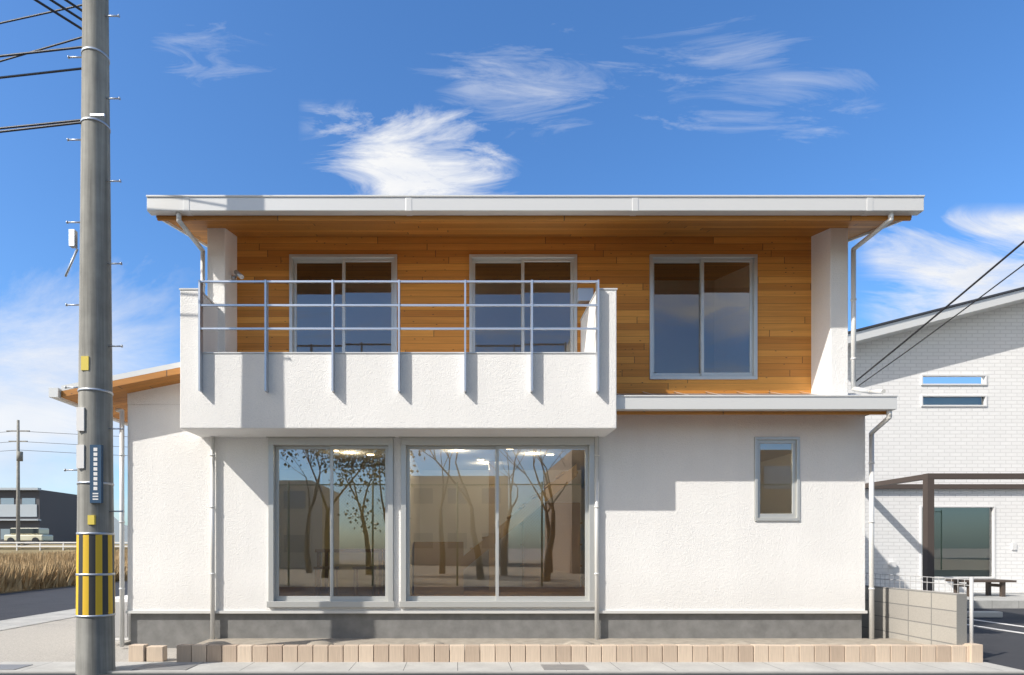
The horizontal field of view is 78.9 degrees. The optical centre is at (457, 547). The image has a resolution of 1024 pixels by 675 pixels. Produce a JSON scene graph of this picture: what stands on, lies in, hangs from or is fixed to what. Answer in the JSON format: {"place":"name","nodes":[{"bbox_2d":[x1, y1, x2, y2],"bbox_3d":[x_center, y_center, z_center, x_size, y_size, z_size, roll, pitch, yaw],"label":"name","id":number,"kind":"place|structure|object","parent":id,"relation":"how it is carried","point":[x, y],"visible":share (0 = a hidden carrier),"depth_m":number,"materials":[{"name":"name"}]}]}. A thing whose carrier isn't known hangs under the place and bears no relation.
{"place":"outdoors","nodes":[
{"label":"outdoors","id":0,"kind":"place"},
{"bbox_2d":[0,319,127,487],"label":"cloud","id":1,"kind":"structure","parent":0,"point":[38,365],"depth_m":980.00,"materials":[{"name":"white"}]},
{"bbox_2d":[0,548,127,593],"bbox_3d":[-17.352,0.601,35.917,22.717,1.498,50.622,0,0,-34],"label":"dry grass field","id":2,"kind":"structure","parent":0,"point":[26,571],"depth_m":21.57,"materials":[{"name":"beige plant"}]},
{"bbox_2d":[0,544,127,554],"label":"guardrail","id":3,"kind":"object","parent":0,"point":[35,550],"depth_m":53.71,"materials":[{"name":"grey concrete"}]},
{"bbox_2d":[0,542,127,550],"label":"guard fence","id":4,"kind":"object","parent":3,"relation":"on","point":[39,546],"visible":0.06,"depth_m":53.38,"materials":[{"name":"white metal"}]},
{"bbox_2d":[114,517,127,543],"bbox_3d":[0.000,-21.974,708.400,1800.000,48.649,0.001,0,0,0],"label":"distant hills","id":5,"kind":"structure","parent":0,"point":[116,526],"depth_m":708.40,"materials":[{"name":"blue"}]},
{"bbox_2d":[0,586,525,661],"bbox_3d":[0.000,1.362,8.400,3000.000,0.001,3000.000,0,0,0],"label":"pavement","id":6,"kind":"structure","parent":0,"point":[54,641],"depth_m":8.65,"materials":[{"name":"beige concrete"}]},
{"bbox_2d":[6,420,29,545],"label":"utility poles","id":7,"kind":"object","parent":6,"relation":"on","point":[19,455],"visible":0.42,"depth_m":53.90,"materials":[{"name":"concrete"}]},
{"bbox_2d":[0,431,127,455],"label":"cables","id":8,"kind":"object","parent":7,"relation":"attached to","point":[56,443],"visible":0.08,"depth_m":53.98,"materials":[{"name":"grey plastic"}]},
{"bbox_2d":[7,537,49,543],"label":"car wheels","id":9,"kind":"object","parent":6,"relation":"on","point":[11,539],"visible":0.52,"depth_m":54.99,"materials":[{"name":"black rubber"}]},
{"bbox_2d":[4,528,52,540],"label":"car","id":10,"kind":"object","parent":9,"relation":"on","point":[42,535],"visible":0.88,"depth_m":55.12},
{"bbox_2d":[10,529,38,533],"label":"car windows","id":11,"kind":"structure","parent":10,"relation":"in","point":[27,531],"depth_m":55.08,"materials":[{"name":"glass"}]},
{"bbox_2d":[0,490,76,543],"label":"dark building","id":12,"kind":"structure","parent":6,"relation":"on","point":[57,513],"depth_m":72.48,"materials":[{"name":"grey metal"}]},
{"bbox_2d":[1,498,34,538],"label":"dark building windows","id":13,"kind":"structure","parent":12,"relation":"in","point":[11,501],"depth_m":70.35,"materials":[{"name":"glass"}]},
{"bbox_2d":[0,488,40,520],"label":"dark building panels","id":14,"kind":"object","parent":12,"relation":"attached to","point":[26,510],"visible":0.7,"depth_m":70.30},
{"bbox_2d":[75,0,114,674],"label":"utility pole","id":15,"kind":"object","parent":6,"relation":"on","point":[95,647],"visible":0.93,"depth_m":6.66,"materials":[{"name":"concrete"}]},
{"bbox_2d":[34,0,81,29],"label":"power lines","id":16,"kind":"object","parent":15,"relation":"attached to","point":[65,9],"depth_m":6.62,"materials":[{"name":"black rubber"}]},
{"bbox_2d":[76,407,97,499],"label":"pole number plates","id":17,"kind":"object","parent":15,"relation":"attached to","point":[80,426],"visible":1,"depth_m":6.60,"materials":[{"name":"white metal"}]},
{"bbox_2d":[81,356,95,524],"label":"yellow pole tags","id":18,"kind":"object","parent":15,"relation":"attached to","point":[85,366],"visible":1,"depth_m":6.61,"materials":[{"name":"yellow plastic"}]},
{"bbox_2d":[64,14,124,617],"bbox_3d":[-3.958,-3.060,6.780,0.645,7.604,0.383,0,0,0],"label":"pole hardware","id":19,"kind":"object","parent":15,"relation":"attached to","point":[73,238],"visible":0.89,"depth_m":6.71,"materials":[{"name":"grey metal"}]},
{"bbox_2d":[76,535,114,614],"bbox_3d":[-3.960,0.285,6.780,0.377,0.870,0.377,0,0,0],"label":"pole safety marker","id":20,"kind":"object","parent":15,"relation":"attached to","point":[95,554],"visible":0.81,"depth_m":6.63,"materials":[{"name":"yellow plastic"}]},
{"bbox_2d":[90,445,102,502],"bbox_3d":[-3.855,-0.790,6.618,0.120,0.620,0.042,0,0,0],"label":"sign","id":21,"kind":"object","parent":15,"relation":"attached to","point":[99,471],"visible":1,"depth_m":6.60,"materials":[{"name":"blue metal"}]},
{"bbox_2d":[0,4,1023,385],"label":"overhead cables","id":22,"kind":"object","parent":15,"relation":"attached to","point":[46,124],"visible":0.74,"depth_m":6.83,"materials":[{"name":"grey plastic"}]},
{"bbox_2d":[115,595,130,640],"bbox_3d":[-4.710,0.990,9.000,0.300,0.600,0.800,0,0,0],"label":"outdoor ac unit","id":23,"kind":"object","parent":6,"relation":"on","point":[128,638],"visible":0.16,"depth_m":8.60,"materials":[{"name":"white metal"}]},
{"bbox_2d":[115,602,127,636],"bbox_3d":[-4.710,0.990,8.595,0.260,0.480,0.010,0,0,0],"label":"ac grille","id":24,"kind":"object","parent":23,"relation":"attached to","point":[117,620],"visible":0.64,"depth_m":8.59,"materials":[{"name":"white metal"}]},
{"bbox_2d":[0,664,588,669],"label":"drain gratings","id":25,"kind":"object","parent":6,"relation":"on","point":[189,666],"visible":0.77,"depth_m":7.02,"materials":[{"name":"grey metal"}]},
{"bbox_2d":[131,613,861,647],"bbox_3d":[0.529,1.140,12.065,9.951,0.520,7.270,0,0,0],"label":"foundation","id":26,"kind":"object","parent":6,"relation":"on","point":[171,630],"visible":0.29,"depth_m":8.43,"materials":[{"name":"grey concrete"}]},
{"bbox_2d":[279,578,584,595],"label":"floor","id":27,"kind":"structure","parent":26,"relation":"on","point":[367,591],"depth_m":10.68,"materials":[{"name":"brown wood"}]},
{"bbox_2d":[313,503,581,595],"bbox_3d":[0.045,-0.050,10.803,5.117,1.600,1.432,0,0,-20],"label":"interior furniture","id":28,"kind":"object","parent":27,"relation":"on","point":[550,544],"visible":0.88,"depth_m":11.60,"materials":[{"name":"brown wood"}]},
{"bbox_2d":[414,461,577,593],"bbox_3d":[0.705,-0.335,10.880,2.810,2.350,1.760,0,0,0],"label":"stair and counter","id":29,"kind":"object","parent":27,"relation":"on","point":[439,567],"visible":0.96,"depth_m":10.00,"materials":[{"name":"beige wood"}]},
{"bbox_2d":[279,280,790,595],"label":"interior partitions","id":30,"kind":"object","parent":27,"relation":"on","point":[449,495],"visible":0.27,"depth_m":12.00,"materials":[{"name":"beige paint"}]},
{"bbox_2d":[237,237,810,392],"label":"wood wall","id":31,"kind":"structure","parent":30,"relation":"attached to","point":[621,264],"depth_m":8.86,"materials":[{"name":"brown wood"}]},
{"bbox_2d":[577,288,592,303],"bbox_3d":[1.810,-3.575,8.790,0.220,0.190,0.130,0,0,0],"label":"vent hood","id":32,"kind":"object","parent":31,"relation":"attached to","point":[584,295],"visible":0.73,"depth_m":8.72,"materials":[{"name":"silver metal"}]},
{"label":"floor","id":33,"kind":"structure","parent":30,"relation":"on","visible":0},
{"bbox_2d":[714,265,748,371],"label":"walls","id":34,"kind":"structure","parent":33,"relation":"on","point":[731,322],"depth_m":11.49,"materials":[{"name":"paint"}]},
{"bbox_2d":[169,221,893,279],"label":"roof soffit","id":35,"kind":"structure","parent":34,"relation":"on","point":[532,270],"depth_m":8.63,"materials":[{"name":"brown wood"}]},
{"bbox_2d":[157,216,910,220],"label":"roof fascia","id":36,"kind":"structure","parent":35,"relation":"attached to","point":[533,218],"depth_m":7.78,"materials":[{"name":"white metal"}]},
{"bbox_2d":[146,195,924,215],"bbox_3d":[0.965,-4.263,7.708,9.620,0.195,0.130,0,0,0],"label":"roof gutter","id":37,"kind":"object","parent":36,"relation":"attached to","point":[535,205],"visible":1,"depth_m":7.66,"materials":[{"name":"white paint"}]},
{"bbox_2d":[156,216,911,246],"bbox_3d":[0.965,-5.300,11.900,9.520,2.280,8.200,0,0,0],"label":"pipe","id":38,"kind":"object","parent":35,"relation":"on","point":[205,244],"depth_m":8.52,"materials":[{"name":"white paint"}]},
{"bbox_2d":[581,393,855,577],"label":"walls","id":39,"kind":"structure","parent":27,"relation":"on","point":[775,485],"depth_m":10.45,"materials":[{"name":"paint"}]},
{"bbox_2d":[49,362,179,425],"bbox_3d":[-4.340,-2.195,11.700,1.880,0.530,7.400,0,0,0],"label":"roof edge","id":40,"kind":"object","parent":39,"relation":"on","point":[55,393],"visible":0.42,"depth_m":8.05,"materials":[{"name":"white metal"}]},
{"bbox_2d":[128,404,864,610],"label":"front wall","id":41,"kind":"structure","parent":26,"relation":"on","point":[680,529],"depth_m":8.40,"materials":[{"name":"paint"}]},
{"bbox_2d":[127,383,179,403],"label":"gable wall","id":42,"kind":"structure","parent":41,"relation":"on","point":[169,394],"depth_m":8.40,"materials":[{"name":"paint"}]},
{"bbox_2d":[61,367,179,421],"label":"roof soffit","id":43,"kind":"structure","parent":42,"relation":"on","point":[123,388],"depth_m":8.16,"materials":[{"name":"brown wood"}]},
{"bbox_2d":[180,290,615,436],"bbox_3d":[-0.741,-2.370,8.312,5.482,1.740,1.085,0,0,0],"label":"balcony box","id":44,"kind":"object","parent":41,"relation":"attached to","point":[300,398],"visible":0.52,"depth_m":7.77,"materials":[{"name":"white paint"}]},
{"bbox_2d":[207,228,236,351],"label":"pillar","id":45,"kind":"structure","parent":44,"relation":"on","point":[221,253],"depth_m":8.40,"materials":[{"name":"paint"}]},
{"bbox_2d":[231,270,243,279],"bbox_3d":[-3.055,-3.780,8.580,0.085,0.170,0.283,0,0,-45],"label":"wall lamp","id":46,"kind":"object","parent":45,"relation":"attached to","point":[238,274],"visible":0.91,"depth_m":8.56,"materials":[{"name":"silver metal"}]},
{"bbox_2d":[198,280,598,392],"bbox_3d":[-0.726,-2.638,7.721,4.970,1.375,0.093,0,0,0],"label":"balcony railing","id":47,"kind":"object","parent":44,"relation":"attached to","point":[332,305],"visible":1,"depth_m":7.68,"materials":[{"name":"silver metal"}]},
{"bbox_2d":[179,288,617,353],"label":"balcony caps","id":48,"kind":"object","parent":44,"relation":"on","point":[212,302],"visible":0.19,"depth_m":7.77,"materials":[{"name":"grey metal"}]},
{"bbox_2d":[125,610,867,612],"bbox_3d":[0.529,0.867,8.395,10.031,0.037,0.050,0,0,0],"label":"drip flashing","id":49,"kind":"object","parent":41,"relation":"attached to","point":[127,611],"visible":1,"depth_m":8.37,"materials":[{"name":"white paint"}]},
{"bbox_2d":[266,254,799,606],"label":"window frames","id":50,"kind":"structure","parent":41,"relation":"attached to","point":[331,444],"depth_m":8.42,"materials":[{"name":"silver metal"}]},
{"bbox_2d":[616,393,866,415],"bbox_3d":[3.775,-1.995,8.408,3.550,0.430,0.895,0,0,0],"label":"lower roof edge","id":51,"kind":"object","parent":41,"relation":"attached to","point":[718,394],"depth_m":8.60,"materials":[{"name":"grey metal"}]},
{"bbox_2d":[616,392,852,394],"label":"pent roof seams","id":52,"kind":"object","parent":51,"relation":"attached to","point":[719,394],"visible":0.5,"depth_m":8.55,"materials":[{"name":"grey metal"}]},
{"bbox_2d":[616,411,885,414],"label":"pent roof soffit","id":53,"kind":"structure","parent":51,"relation":"attached to","point":[750,412],"depth_m":7.97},
{"bbox_2d":[616,395,897,410],"bbox_3d":[3.792,-1.850,7.910,3.585,0.180,0.120,0,0,0],"label":"pent roof gutter","id":54,"kind":"object","parent":51,"relation":"attached to","point":[755,402],"visible":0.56,"depth_m":7.86,"materials":[{"name":"white metal"}]},
{"bbox_2d":[811,228,847,394],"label":"pillar","id":55,"kind":"structure","parent":41,"relation":"on","point":[829,311],"depth_m":8.42,"materials":[{"name":"paint"}]},
{"bbox_2d":[0,671,1023,672],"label":"kerb edge","id":56,"kind":"object","parent":6,"relation":"on","point":[525,672],"visible":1,"depth_m":6.70,"materials":[{"name":"concrete"}]},
{"bbox_2d":[129,643,982,662],"bbox_3d":[1.143,1.250,7.392,10.127,0.220,0.188,0,0,0],"label":"brick edging","id":57,"kind":"object","parent":6,"relation":"on","point":[970,652],"visible":0.98,"depth_m":7.33,"materials":[{"name":"beige brick"}]},
{"bbox_2d":[197,638,925,660],"bbox_3d":[1.325,1.248,7.882,9.350,0.224,1.096,0,0,0],"label":"soil bed","id":58,"kind":"object","parent":6,"relation":"on","point":[479,641],"visible":0.34,"depth_m":8.15,"materials":[{"name":"soil"}]},
{"bbox_2d":[115,212,893,646],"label":"downpipes","id":59,"kind":"object","parent":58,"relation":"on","point":[853,388],"visible":0.94,"depth_m":8.33,"materials":[{"name":"white paint"}]},
{"bbox_2d":[862,585,966,644],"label":"block wall","id":60,"kind":"structure","parent":6,"relation":"on","point":[926,617],"depth_m":8.02,"materials":[{"name":"beige concrete"}]},
{"bbox_2d":[848,302,1023,362],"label":"neighbour wall","id":61,"kind":"structure","parent":6,"relation":"on","point":[995,336],"depth_m":16.60,"materials":[{"name":"white brick"}]},
{"bbox_2d":[848,289,1023,346],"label":"roof fascia","id":62,"kind":"structure","parent":61,"relation":"attached to","point":[943,316],"depth_m":16.00,"materials":[{"name":"white metal"}]},
{"bbox_2d":[848,287,1023,333],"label":"neighbour roof","id":63,"kind":"structure","parent":62,"relation":"on","point":[935,310],"depth_m":15.96,"materials":[{"name":"grey metal"}]},
{"bbox_2d":[322,470,384,586],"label":"interior accent wall","id":64,"kind":"structure","parent":0,"point":[359,509],"depth_m":11.92,"materials":[{"name":"paint"}]},
{"bbox_2d":[342,114,499,194],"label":"cloud","id":65,"kind":"structure","parent":0,"point":[392,160],"depth_m":900.00,"materials":[{"name":"white"}]},
{"bbox_2d":[0,592,1023,670],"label":"concrete gutter pavement","id":66,"kind":"structure","parent":0,"point":[996,600],"depth_m":7.12,"materials":[{"name":"grey concrete"}]},
{"bbox_2d":[945,579,1016,596],"bbox_3d":[12.850,0.980,15.227,1.300,0.400,0.555,0,0,0],"label":"bench","id":67,"kind":"object","parent":66,"relation":"on","point":[1001,585],"visible":0.86,"depth_m":15.09,"materials":[{"name":"brown wood"}]},
{"bbox_2d":[0,581,1023,674],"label":"road asphalt","id":68,"kind":"structure","parent":0,"point":[1003,648],"depth_m":9.38,"materials":[{"name":"grey asphalt"}]},
{"bbox_2d":[967,611,1002,617],"bbox_3d":[10.885,1.298,12.110,1.830,0.116,0.180,0,0,0],"label":"wheel stop","id":69,"kind":"object","parent":68,"relation":"on","point":[987,614],"visible":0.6,"depth_m":12.02,"materials":[{"name":"grey concrete"}]},
{"bbox_2d":[967,619,1023,633],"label":"parking lines","id":70,"kind":"object","parent":68,"relation":"on","point":[996,628],"depth_m":10.66,"materials":[{"name":"white paint"}]},
{"bbox_2d":[0,0,1023,525],"label":"sky","id":71,"kind":"structure","parent":0,"point":[218,97],"materials":[{"name":"blue"}]},
{"bbox_2d":[865,573,973,642],"bbox_3d":[6.160,0.850,10.410,0.040,1.000,6.020,0,0,0],"label":"neighbour fence","id":72,"kind":"object","parent":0,"point":[971,609],"visible":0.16,"depth_m":7.43,"materials":[{"name":"white metal"}]},
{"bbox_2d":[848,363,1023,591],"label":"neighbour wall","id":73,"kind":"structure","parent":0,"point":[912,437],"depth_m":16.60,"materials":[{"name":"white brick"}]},
{"bbox_2d":[865,473,1023,590],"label":"pergola","id":74,"kind":"object","parent":73,"relation":"attached to","point":[928,486],"visible":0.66,"depth_m":14.16,"materials":[{"name":"metal"}]},
{"bbox_2d":[888,374,1016,577],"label":"window frames","id":75,"kind":"structure","parent":73,"relation":"attached to","point":[1013,547],"depth_m":16.57,"materials":[{"name":"white metal"}]},
{"bbox_2d":[923,376,983,383],"bbox_3d":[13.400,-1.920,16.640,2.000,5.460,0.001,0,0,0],"label":"window","id":76,"kind":"structure","parent":75,"relation":"in","point":[953,379],"depth_m":16.64,"materials":[{"name":"blue glass"}]},
{"bbox_2d":[922,397,989,576],"bbox_3d":[13.500,-1.800,18.430,3.000,6.300,3.340,0,0,0],"label":"window glass","id":77,"kind":"object","parent":75,"relation":"in","point":[961,541],"visible":0.21,"depth_m":16.76,"materials":[{"name":"glass"}]},
{"bbox_2d":[872,212,1023,316],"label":"cloud","id":78,"kind":"structure","parent":0,"point":[953,272],"depth_m":900.00,"materials":[{"name":"white"}]},
{"bbox_3d":[0.955,-5.413,12.253,8.300,1.624,6.495,0,0,0],"label":"second-floor ceiling","id":79,"kind":"object","parent":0,"visible":0},
{"bbox_2d":[334,449,553,460],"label":"ceiling lights","id":80,"kind":"object","parent":79,"relation":"hanging from","point":[478,459],"visible":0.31,"depth_m":9.95}
]}

